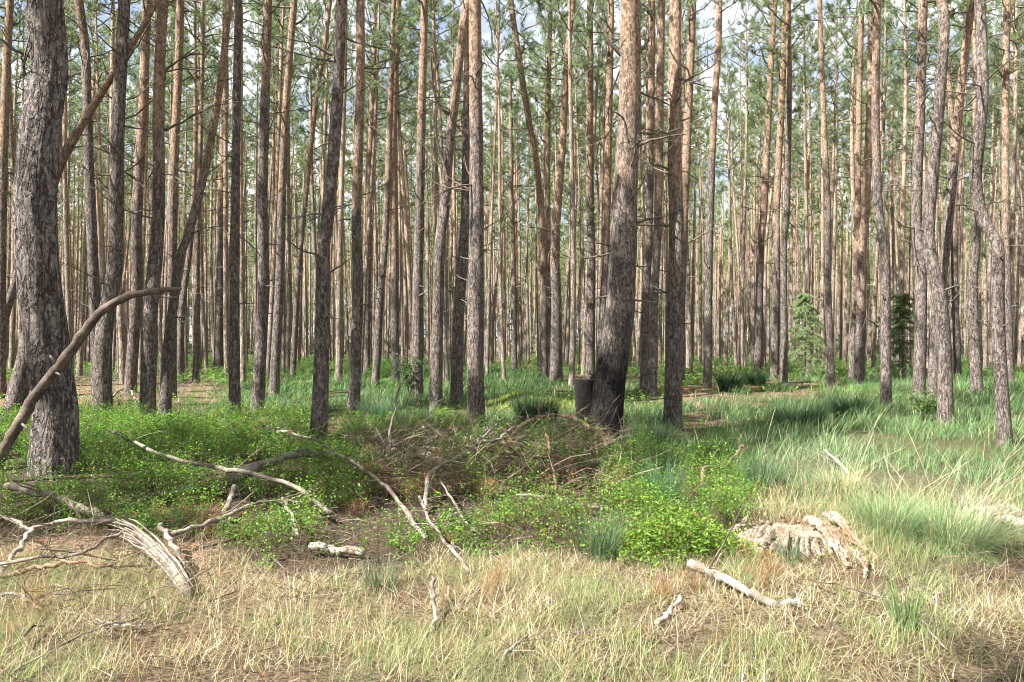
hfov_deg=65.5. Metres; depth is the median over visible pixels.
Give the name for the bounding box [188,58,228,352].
pine tree
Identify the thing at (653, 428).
grass tussock
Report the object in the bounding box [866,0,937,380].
pine tree
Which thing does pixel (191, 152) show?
pine tree
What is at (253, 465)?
fallen log
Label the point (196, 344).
pine tree
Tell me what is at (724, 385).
grass tussock
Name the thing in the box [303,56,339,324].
pine tree
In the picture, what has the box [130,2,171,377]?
pine tree
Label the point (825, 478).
grass tussock
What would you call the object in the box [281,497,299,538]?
fallen branch
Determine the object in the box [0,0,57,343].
pine tree
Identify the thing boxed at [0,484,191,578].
fallen branch
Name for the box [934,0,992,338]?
pine tree
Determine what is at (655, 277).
pine tree
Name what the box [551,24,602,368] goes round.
pine tree
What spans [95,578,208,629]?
fallen branch
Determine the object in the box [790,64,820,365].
pine tree
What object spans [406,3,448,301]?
pine tree
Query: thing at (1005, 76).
pine tree
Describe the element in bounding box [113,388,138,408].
fallen branch
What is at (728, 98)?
pine tree
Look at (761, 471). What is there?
grass tussock
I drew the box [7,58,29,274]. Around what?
pine tree
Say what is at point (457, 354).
pine tree
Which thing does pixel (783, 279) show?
pine tree
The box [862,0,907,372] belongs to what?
pine tree
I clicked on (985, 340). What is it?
pine tree
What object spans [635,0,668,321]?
pine tree
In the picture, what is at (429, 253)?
pine tree
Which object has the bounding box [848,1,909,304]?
pine tree
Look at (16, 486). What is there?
fallen log
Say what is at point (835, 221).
pine tree
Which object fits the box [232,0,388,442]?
pine tree
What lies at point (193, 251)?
pine tree
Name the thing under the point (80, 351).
pine tree
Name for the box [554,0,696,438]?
pine tree
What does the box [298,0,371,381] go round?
pine tree
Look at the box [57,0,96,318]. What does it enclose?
pine tree
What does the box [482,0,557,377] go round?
pine tree
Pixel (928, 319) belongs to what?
pine tree
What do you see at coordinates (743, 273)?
pine tree
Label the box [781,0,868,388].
pine tree
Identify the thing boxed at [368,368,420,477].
fallen branch
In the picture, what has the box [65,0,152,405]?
pine tree
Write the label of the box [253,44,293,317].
pine tree
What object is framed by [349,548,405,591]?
grass tussock
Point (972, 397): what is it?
soft grass
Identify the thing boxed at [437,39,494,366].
pine tree
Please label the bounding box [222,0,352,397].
pine tree
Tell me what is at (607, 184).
pine tree
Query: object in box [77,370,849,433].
straw litter
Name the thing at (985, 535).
grass tussock
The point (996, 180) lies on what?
pine tree
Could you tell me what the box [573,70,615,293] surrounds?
pine tree
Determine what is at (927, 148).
pine tree
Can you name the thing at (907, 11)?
pine tree
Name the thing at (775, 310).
pine tree
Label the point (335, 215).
pine tree
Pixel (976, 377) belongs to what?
pine tree
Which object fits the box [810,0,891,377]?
pine tree
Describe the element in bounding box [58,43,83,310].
pine tree
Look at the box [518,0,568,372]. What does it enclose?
pine tree
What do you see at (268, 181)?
pine tree
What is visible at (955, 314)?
pine tree
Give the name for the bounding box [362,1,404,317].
pine tree
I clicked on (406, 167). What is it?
pine tree
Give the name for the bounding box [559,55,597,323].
pine tree
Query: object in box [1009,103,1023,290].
pine tree
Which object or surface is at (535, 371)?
shrub cover
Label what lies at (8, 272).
pine tree
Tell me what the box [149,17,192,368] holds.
pine tree
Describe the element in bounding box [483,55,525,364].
pine tree
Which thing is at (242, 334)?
pine tree
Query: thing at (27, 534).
fallen branch
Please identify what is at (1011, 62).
pine tree
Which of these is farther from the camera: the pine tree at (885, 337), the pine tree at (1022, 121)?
the pine tree at (1022, 121)
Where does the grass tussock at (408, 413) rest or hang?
on the forest floor
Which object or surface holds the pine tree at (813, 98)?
on the forest floor
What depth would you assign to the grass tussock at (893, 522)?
6.41 m
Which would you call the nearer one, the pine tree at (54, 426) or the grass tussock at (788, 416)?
the pine tree at (54, 426)
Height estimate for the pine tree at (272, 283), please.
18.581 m
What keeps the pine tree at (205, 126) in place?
on the forest floor
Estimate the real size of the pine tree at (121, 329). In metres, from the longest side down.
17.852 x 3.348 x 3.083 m
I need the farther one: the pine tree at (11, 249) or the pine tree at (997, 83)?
the pine tree at (11, 249)
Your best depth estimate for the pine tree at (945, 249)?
20.83 m
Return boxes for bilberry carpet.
[0,395,775,574]
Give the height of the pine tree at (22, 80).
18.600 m
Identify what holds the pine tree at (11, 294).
on the forest floor
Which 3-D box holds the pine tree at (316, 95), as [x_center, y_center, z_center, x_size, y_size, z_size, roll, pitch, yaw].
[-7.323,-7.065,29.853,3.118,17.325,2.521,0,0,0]
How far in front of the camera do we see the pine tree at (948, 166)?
41.21 m
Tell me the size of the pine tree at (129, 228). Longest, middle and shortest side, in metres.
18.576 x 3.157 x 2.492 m
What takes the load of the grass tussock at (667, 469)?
on the forest floor
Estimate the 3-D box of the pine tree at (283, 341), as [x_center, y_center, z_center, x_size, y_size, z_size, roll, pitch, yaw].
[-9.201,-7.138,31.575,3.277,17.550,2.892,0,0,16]
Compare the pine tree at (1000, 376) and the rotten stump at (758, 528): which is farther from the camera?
the pine tree at (1000, 376)
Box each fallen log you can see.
[3,480,130,532]
[158,447,337,501]
[308,542,365,555]
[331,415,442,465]
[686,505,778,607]
[779,597,809,611]
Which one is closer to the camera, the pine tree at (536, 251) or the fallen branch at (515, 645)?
the fallen branch at (515, 645)
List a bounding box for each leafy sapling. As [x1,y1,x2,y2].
[390,348,426,395]
[897,383,937,419]
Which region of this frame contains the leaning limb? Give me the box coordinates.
[0,287,181,471]
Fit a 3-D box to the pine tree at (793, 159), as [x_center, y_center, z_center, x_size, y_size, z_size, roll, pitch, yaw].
[12.924,-6.986,37.933,2.651,17.322,2.947,0,0,-35]
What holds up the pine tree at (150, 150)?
on the forest floor
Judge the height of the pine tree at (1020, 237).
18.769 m
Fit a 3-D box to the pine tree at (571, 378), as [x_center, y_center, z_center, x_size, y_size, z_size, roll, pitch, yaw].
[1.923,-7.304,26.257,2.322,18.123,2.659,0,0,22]
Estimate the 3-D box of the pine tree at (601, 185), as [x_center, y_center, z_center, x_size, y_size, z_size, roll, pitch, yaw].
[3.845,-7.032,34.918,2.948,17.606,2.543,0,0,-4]
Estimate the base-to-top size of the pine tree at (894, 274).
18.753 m
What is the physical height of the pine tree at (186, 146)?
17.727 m
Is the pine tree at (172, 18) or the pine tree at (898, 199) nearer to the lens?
the pine tree at (172, 18)
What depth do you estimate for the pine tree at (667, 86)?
39.34 m
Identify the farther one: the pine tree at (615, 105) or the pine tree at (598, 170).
the pine tree at (598, 170)
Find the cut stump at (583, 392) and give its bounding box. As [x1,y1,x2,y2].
[574,379,593,433]
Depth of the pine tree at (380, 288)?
24.66 m
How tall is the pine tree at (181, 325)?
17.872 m
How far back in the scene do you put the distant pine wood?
63.35 m
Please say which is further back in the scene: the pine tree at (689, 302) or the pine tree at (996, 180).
the pine tree at (996, 180)
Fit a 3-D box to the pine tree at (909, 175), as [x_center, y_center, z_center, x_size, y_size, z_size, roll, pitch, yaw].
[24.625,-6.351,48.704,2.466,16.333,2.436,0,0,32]
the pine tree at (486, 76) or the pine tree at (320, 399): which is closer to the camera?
the pine tree at (320, 399)
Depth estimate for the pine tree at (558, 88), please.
35.66 m
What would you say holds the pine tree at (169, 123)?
on the forest floor
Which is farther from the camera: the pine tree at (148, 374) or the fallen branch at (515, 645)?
the pine tree at (148, 374)
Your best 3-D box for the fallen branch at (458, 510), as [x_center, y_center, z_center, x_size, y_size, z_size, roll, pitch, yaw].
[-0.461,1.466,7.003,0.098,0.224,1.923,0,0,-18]
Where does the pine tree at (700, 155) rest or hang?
on the forest floor
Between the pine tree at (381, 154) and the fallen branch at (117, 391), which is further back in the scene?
the pine tree at (381, 154)
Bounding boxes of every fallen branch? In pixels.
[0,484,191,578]
[0,489,127,565]
[0,495,112,573]
[0,562,90,609]
[12,539,218,673]
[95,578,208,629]
[96,429,332,528]
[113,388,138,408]
[157,522,188,574]
[169,474,327,536]
[254,396,474,540]
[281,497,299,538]
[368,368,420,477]
[379,410,540,509]
[418,495,470,574]
[422,426,438,453]
[429,574,437,629]
[439,478,496,535]
[480,622,651,663]
[504,443,584,463]
[505,393,594,443]
[516,473,612,510]
[536,427,585,508]
[654,595,682,626]
[692,429,749,486]
[800,447,848,473]
[845,553,1009,649]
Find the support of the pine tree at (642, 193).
on the forest floor
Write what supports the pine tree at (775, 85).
on the forest floor
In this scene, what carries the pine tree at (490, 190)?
on the forest floor
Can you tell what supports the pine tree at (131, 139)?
on the forest floor
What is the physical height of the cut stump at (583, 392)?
1.079 m
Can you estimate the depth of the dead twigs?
6.94 m
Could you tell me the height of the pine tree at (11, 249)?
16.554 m
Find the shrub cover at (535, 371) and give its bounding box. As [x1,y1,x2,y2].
[0,363,1023,432]
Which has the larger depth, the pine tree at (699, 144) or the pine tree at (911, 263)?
the pine tree at (699, 144)
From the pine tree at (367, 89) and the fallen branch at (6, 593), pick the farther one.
the pine tree at (367, 89)
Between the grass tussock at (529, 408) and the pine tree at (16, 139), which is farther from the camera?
the pine tree at (16, 139)
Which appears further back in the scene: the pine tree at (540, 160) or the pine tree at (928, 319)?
the pine tree at (540, 160)
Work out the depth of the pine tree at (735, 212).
47.24 m
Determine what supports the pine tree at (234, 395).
on the forest floor
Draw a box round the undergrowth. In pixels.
[17,324,982,355]
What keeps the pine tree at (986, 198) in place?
on the forest floor
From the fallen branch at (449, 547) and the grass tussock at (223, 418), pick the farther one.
the grass tussock at (223, 418)
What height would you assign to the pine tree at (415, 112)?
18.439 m
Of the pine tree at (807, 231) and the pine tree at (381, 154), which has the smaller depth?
the pine tree at (807, 231)
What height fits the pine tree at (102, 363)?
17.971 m
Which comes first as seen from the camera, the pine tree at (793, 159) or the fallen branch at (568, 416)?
the fallen branch at (568, 416)
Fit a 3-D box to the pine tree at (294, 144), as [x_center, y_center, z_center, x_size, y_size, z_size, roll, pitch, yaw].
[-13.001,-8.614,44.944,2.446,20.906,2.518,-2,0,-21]
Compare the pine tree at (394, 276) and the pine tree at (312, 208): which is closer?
the pine tree at (394, 276)
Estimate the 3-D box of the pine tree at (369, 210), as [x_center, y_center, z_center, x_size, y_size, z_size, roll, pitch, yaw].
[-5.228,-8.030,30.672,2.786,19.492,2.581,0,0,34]
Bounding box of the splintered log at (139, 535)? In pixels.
[107,518,192,596]
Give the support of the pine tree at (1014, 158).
on the forest floor
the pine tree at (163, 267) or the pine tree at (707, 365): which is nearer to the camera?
the pine tree at (707, 365)
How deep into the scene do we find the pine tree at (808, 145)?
44.21 m
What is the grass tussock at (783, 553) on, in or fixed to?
on the forest floor
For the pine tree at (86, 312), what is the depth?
44.73 m
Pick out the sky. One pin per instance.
(730, 13)
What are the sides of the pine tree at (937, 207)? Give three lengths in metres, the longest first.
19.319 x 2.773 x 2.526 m
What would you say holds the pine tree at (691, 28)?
on the forest floor
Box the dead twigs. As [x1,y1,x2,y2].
[0,382,1023,681]
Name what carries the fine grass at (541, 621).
on the forest floor
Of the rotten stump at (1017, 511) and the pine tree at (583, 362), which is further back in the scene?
the pine tree at (583, 362)
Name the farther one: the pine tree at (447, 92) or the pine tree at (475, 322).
the pine tree at (447, 92)
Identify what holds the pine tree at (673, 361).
on the forest floor
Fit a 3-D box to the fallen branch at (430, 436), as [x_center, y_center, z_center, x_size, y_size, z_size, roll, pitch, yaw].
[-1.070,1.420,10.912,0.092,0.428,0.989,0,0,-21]
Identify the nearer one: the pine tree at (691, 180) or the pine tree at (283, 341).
the pine tree at (283, 341)
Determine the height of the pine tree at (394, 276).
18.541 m
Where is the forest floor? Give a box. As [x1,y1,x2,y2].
[0,352,1023,681]
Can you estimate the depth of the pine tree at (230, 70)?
45.05 m
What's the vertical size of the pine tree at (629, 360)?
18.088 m
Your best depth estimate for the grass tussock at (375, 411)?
16.53 m
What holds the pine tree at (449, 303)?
on the forest floor
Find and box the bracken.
[6,353,1023,389]
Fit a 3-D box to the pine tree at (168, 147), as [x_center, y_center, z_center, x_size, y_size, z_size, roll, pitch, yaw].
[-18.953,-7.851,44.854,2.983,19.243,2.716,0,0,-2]
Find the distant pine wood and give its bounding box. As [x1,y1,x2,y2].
[0,52,1023,364]
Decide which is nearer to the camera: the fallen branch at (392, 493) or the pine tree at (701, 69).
the fallen branch at (392, 493)
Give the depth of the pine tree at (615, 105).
31.26 m
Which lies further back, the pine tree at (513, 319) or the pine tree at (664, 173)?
the pine tree at (664, 173)
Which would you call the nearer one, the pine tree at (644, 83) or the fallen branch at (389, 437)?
the fallen branch at (389, 437)
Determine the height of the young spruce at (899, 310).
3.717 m
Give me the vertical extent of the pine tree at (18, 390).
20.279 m
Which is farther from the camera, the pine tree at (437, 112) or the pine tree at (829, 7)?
the pine tree at (437, 112)
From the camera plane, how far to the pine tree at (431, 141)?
40.16 m
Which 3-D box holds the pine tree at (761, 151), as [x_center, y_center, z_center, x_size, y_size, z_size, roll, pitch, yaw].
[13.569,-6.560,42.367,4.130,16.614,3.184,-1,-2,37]
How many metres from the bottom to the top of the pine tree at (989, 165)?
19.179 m
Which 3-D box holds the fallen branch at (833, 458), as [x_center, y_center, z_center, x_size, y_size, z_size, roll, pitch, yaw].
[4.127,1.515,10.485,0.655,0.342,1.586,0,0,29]
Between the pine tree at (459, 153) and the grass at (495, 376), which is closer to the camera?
the grass at (495, 376)
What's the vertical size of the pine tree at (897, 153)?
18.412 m
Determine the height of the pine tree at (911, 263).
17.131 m
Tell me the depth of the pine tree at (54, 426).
8.53 m
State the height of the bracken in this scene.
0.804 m
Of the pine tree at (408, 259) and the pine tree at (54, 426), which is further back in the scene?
the pine tree at (408, 259)
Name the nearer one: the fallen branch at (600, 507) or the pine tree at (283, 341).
the fallen branch at (600, 507)
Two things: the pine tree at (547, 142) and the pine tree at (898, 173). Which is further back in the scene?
the pine tree at (898, 173)
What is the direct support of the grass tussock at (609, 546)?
on the forest floor
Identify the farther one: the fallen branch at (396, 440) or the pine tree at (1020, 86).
the pine tree at (1020, 86)
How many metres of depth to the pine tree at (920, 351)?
21.03 m
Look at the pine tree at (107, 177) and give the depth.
43.35 m
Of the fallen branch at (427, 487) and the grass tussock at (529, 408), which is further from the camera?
the grass tussock at (529, 408)
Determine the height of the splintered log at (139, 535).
0.331 m
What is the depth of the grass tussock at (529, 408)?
14.90 m
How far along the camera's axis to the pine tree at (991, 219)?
42.42 m
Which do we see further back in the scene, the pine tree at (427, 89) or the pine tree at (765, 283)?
the pine tree at (765, 283)
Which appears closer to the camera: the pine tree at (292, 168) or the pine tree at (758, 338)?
the pine tree at (758, 338)
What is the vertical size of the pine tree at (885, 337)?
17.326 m
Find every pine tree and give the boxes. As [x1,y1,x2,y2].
[0,0,29,254]
[0,0,29,371]
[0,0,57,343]
[0,0,75,398]
[0,0,79,476]
[0,0,159,421]
[0,59,21,278]
[6,0,76,327]
[6,115,18,349]
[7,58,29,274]
[7,95,20,218]
[7,96,19,364]
[12,0,92,311]
[18,1,104,369]
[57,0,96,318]
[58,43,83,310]
[59,60,97,292]
[60,0,136,375]
[60,0,178,423]
[61,36,83,366]
[64,0,141,296]
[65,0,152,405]
[69,88,108,366]
[70,0,156,383]
[72,29,109,295]
[79,44,135,266]
[85,0,258,421]
[93,13,139,371]
[93,17,137,370]
[95,0,188,393]
[116,66,151,366]
[124,0,230,397]
[124,21,169,325]
[124,34,152,322]
[125,1,175,373]
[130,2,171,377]
[143,0,244,379]
[147,78,183,317]
[148,5,213,339]
[149,1,204,324]
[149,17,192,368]
[150,0,253,382]
[150,37,192,277]
[158,0,286,416]
[165,7,207,370]
[165,41,187,234]
[165,70,210,367]
[166,0,221,373]
[166,0,283,414]
[167,0,232,374]
[180,70,218,365]
[180,114,215,320]
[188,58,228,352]
[192,0,255,376]
[197,0,275,386]
[202,59,230,362]
[204,0,254,370]
[210,0,310,411]
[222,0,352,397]
[228,41,253,267]
[228,94,269,281]
[231,0,310,374]
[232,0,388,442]
[232,1,275,350]
[243,0,308,378]
[243,7,301,319]
[246,96,275,305]
[248,8,296,266]
[251,0,300,367]
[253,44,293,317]
[258,1,317,374]
[258,3,300,334]
[270,59,304,339]
[271,0,352,377]
[275,0,336,305]
[284,0,406,410]
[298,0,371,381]
[300,0,355,302]
[302,0,337,303]
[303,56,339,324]
[304,44,337,298]
[312,6,366,328]
[313,20,352,306]
[318,0,408,370]
[328,28,386,311]
[343,84,381,321]
[345,0,431,386]
[346,102,385,325]
[347,0,413,376]
[348,0,431,383]
[350,53,402,333]
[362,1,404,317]
[365,0,431,371]
[376,75,427,366]
[378,8,418,366]
[378,18,432,328]
[382,0,461,384]
[383,0,462,397]
[386,80,416,325]
[399,0,450,321]
[400,1,437,269]
[401,0,463,378]
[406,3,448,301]
[407,44,444,364]
[411,58,452,332]
[412,0,504,427]
[414,0,495,411]
[428,1,466,327]
[432,24,463,365]
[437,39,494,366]
[439,0,489,307]
[442,18,514,403]
[443,103,461,311]
[451,76,465,365]
[481,0,525,381]
[482,0,523,375]
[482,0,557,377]
[482,86,513,363]
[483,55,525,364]
[484,65,544,370]
[488,52,534,302]
[492,40,533,370]
[503,0,601,381]
[507,51,557,368]
[508,0,579,372]
[509,96,538,364]
[515,84,558,310]
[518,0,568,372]
[522,21,569,314]
[528,0,584,301]
[533,0,607,385]
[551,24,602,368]
[551,80,585,303]
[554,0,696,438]
[555,0,620,378]
[558,0,601,370]
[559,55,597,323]
[560,82,595,364]
[561,0,637,363]
[565,0,619,374]
[572,0,618,341]
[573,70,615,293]
[577,0,758,430]
[578,55,616,329]
[582,111,614,281]
[593,0,667,374]
[596,0,684,392]
[604,96,645,366]
[605,0,686,315]
[612,42,646,366]
[612,44,667,369]
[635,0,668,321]
[637,107,666,312]
[639,7,668,334]
[640,0,719,396]
[644,0,715,376]
[644,59,667,365]
[645,84,667,362]
[646,0,738,383]
[655,1,705,371]
[655,6,700,293]
[663,57,709,329]
[664,99,701,326]
[667,11,704,209]
[684,0,756,388]
[690,38,716,323]
[702,37,760,369]
[708,75,755,366]
[720,0,769,369]
[722,30,759,364]
[727,67,799,366]
[729,0,809,373]
[734,0,817,378]
[748,0,781,327]
[748,14,809,369]
[751,0,827,382]
[753,57,792,365]
[765,87,803,334]
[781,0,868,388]
[784,25,849,366]
[784,61,833,320]
[787,0,833,375]
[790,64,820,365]
[790,109,843,326]
[793,30,840,333]
[808,0,866,344]
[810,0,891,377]
[811,0,855,368]
[817,0,899,296]
[817,41,890,331]
[830,36,866,365]
[834,0,896,383]
[837,43,877,322]
[840,0,959,407]
[840,109,871,326]
[844,16,898,317]
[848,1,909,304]
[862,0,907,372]
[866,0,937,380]
[867,12,913,367]
[872,0,1014,425]
[872,103,909,297]
[880,0,957,370]
[881,0,971,398]
[883,0,952,320]
[884,26,931,356]
[884,33,922,285]
[893,57,947,361]
[896,108,927,283]
[899,1,965,372]
[908,0,1001,376]
[911,2,970,257]
[918,0,1023,445]
[926,0,1017,396]
[926,65,990,317]
[928,61,971,300]
[930,0,995,371]
[930,0,1011,390]
[931,29,971,299]
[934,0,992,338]
[945,112,1000,312]
[949,0,1010,301]
[953,0,1023,384]
[954,0,1012,370]
[967,34,1012,368]
[968,45,1012,306]
[969,68,1012,320]
[971,0,1021,307]
[984,76,1023,314]
[986,0,1023,316]
[986,0,1023,371]
[987,0,1023,373]
[989,0,1023,359]
[990,0,1023,368]
[995,20,1023,297]
[1009,75,1023,184]
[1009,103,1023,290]
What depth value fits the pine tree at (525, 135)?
42.34 m
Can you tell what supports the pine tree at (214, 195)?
on the forest floor
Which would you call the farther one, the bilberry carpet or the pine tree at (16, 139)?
the pine tree at (16, 139)
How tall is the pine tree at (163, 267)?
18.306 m
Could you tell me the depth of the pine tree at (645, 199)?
48.16 m
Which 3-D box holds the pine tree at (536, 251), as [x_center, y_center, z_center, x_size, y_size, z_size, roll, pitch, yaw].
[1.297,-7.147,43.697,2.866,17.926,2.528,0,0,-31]
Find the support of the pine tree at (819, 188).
on the forest floor
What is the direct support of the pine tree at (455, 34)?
on the forest floor
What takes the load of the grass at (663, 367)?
on the forest floor
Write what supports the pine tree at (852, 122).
on the forest floor
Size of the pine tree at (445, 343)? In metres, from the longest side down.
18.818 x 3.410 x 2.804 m
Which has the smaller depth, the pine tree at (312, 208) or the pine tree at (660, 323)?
the pine tree at (312, 208)
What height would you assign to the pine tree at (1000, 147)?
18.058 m
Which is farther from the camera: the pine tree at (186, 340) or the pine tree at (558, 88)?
the pine tree at (186, 340)
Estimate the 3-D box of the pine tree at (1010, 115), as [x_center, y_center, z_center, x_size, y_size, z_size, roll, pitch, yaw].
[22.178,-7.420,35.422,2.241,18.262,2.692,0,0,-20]
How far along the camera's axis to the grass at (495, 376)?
20.97 m
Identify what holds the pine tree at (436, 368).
on the forest floor
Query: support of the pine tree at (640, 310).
on the forest floor
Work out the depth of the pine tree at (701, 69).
40.90 m
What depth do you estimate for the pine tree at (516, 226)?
40.28 m
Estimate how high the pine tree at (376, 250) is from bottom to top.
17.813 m
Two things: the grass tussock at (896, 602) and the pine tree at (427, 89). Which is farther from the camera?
the pine tree at (427, 89)
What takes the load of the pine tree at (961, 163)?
on the forest floor
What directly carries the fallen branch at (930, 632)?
on the forest floor
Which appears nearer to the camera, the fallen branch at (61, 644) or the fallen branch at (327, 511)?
the fallen branch at (61, 644)
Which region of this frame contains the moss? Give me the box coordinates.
[453,389,574,411]
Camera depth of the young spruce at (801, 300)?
30.37 m
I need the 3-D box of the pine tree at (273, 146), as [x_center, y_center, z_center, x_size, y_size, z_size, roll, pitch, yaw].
[-10.783,-7.025,36.217,2.652,17.442,2.844,-1,0,13]
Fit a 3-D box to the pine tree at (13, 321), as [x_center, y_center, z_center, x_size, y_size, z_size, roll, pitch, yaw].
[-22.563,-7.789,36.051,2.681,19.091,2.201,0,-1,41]
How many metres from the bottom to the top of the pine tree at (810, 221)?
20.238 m
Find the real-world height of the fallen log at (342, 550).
0.093 m
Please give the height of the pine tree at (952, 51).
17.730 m
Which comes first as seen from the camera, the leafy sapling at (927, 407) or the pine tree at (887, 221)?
the leafy sapling at (927, 407)
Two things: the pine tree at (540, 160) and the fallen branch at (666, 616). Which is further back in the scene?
the pine tree at (540, 160)
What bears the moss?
on the forest floor
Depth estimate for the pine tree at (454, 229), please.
34.33 m
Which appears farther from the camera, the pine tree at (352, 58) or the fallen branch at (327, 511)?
the pine tree at (352, 58)
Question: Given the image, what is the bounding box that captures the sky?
[0,0,1023,342]
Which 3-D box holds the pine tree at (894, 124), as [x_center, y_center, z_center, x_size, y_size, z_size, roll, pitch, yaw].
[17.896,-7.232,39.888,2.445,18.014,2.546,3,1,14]
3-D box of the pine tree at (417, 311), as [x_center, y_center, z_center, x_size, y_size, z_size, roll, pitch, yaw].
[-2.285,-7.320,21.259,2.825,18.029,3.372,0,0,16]
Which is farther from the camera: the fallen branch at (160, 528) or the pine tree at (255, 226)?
the pine tree at (255, 226)
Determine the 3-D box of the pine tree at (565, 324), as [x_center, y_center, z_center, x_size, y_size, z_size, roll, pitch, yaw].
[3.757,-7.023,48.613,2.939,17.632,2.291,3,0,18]
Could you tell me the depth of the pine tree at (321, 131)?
42.92 m
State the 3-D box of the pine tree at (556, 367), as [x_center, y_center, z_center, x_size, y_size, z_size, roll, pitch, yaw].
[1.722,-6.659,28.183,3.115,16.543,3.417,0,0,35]
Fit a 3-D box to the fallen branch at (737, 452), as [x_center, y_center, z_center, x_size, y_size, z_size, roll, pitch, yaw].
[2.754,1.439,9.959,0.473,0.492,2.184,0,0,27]
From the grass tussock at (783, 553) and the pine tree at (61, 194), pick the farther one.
the pine tree at (61, 194)
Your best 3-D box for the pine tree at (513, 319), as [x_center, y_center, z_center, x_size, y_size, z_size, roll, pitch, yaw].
[0.103,-5.543,36.412,3.169,14.373,3.488,0,0,0]
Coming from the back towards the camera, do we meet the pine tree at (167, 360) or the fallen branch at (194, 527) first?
the pine tree at (167, 360)
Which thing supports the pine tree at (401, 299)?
on the forest floor
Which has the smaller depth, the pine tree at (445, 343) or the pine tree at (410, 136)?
the pine tree at (445, 343)
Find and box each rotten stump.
[726,510,878,579]
[945,496,1023,529]
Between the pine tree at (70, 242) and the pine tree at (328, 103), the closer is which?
the pine tree at (328, 103)
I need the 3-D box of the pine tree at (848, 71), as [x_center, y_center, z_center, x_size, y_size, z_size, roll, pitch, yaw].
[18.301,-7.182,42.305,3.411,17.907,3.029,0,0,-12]
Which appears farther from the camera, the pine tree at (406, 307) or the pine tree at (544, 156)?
the pine tree at (406, 307)
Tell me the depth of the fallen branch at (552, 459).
9.16 m
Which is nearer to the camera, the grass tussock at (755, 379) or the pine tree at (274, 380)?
the pine tree at (274, 380)
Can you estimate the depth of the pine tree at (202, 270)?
34.21 m
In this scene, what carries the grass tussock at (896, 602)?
on the forest floor
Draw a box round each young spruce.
[779,293,839,378]
[866,293,928,381]
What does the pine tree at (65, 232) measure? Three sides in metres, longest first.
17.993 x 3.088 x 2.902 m
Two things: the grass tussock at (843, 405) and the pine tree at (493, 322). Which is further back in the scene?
the pine tree at (493, 322)
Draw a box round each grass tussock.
[204,410,240,426]
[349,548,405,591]
[352,392,406,416]
[384,404,438,423]
[502,387,568,430]
[563,506,632,560]
[618,415,675,442]
[631,447,695,506]
[708,368,751,391]
[730,414,799,487]
[738,365,772,385]
[766,395,839,428]
[768,531,812,564]
[803,406,902,492]
[821,392,880,419]
[823,453,974,541]
[856,425,1023,569]
[871,557,944,629]
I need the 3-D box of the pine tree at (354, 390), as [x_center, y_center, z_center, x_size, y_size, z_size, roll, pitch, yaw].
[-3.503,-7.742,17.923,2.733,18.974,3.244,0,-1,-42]
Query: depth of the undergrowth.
103.25 m
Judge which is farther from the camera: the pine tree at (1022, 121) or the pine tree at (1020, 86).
the pine tree at (1022, 121)
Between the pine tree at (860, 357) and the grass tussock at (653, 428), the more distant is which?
the pine tree at (860, 357)
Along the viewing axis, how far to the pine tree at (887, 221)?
49.61 m
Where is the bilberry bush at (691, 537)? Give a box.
[544,493,826,576]
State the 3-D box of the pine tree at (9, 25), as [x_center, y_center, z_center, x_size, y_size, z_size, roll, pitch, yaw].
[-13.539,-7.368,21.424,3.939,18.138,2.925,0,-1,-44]
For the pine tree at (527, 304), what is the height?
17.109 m
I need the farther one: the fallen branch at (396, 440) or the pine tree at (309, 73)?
the pine tree at (309, 73)
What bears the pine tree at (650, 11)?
on the forest floor
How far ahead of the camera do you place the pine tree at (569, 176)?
44.80 m
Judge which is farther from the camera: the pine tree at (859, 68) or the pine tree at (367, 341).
the pine tree at (367, 341)
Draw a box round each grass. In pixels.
[0,485,1023,681]
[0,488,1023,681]
[6,353,1023,384]
[119,364,750,468]
[625,369,1023,536]
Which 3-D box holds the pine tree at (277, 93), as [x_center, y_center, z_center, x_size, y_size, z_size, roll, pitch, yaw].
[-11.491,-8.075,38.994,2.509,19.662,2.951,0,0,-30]
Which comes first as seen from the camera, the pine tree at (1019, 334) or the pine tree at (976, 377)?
the pine tree at (976, 377)
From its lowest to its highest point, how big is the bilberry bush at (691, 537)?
0.456 m
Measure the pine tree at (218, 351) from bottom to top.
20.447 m
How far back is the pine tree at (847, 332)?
46.29 m
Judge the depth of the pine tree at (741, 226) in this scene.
45.59 m
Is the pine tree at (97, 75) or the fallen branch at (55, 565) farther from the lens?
the pine tree at (97, 75)
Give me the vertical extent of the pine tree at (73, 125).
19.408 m
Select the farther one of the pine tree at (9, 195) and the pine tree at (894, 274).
the pine tree at (9, 195)
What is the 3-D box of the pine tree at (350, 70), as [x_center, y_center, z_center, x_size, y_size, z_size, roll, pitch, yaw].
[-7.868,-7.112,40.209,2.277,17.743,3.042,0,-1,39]
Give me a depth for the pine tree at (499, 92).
27.76 m
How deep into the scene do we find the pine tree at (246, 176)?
46.41 m
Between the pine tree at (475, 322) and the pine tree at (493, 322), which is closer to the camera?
the pine tree at (475, 322)
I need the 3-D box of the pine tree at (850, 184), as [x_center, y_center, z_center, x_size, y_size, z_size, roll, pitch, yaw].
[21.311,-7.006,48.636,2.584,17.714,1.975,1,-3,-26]
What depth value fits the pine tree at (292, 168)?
48.02 m
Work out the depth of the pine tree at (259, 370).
18.13 m

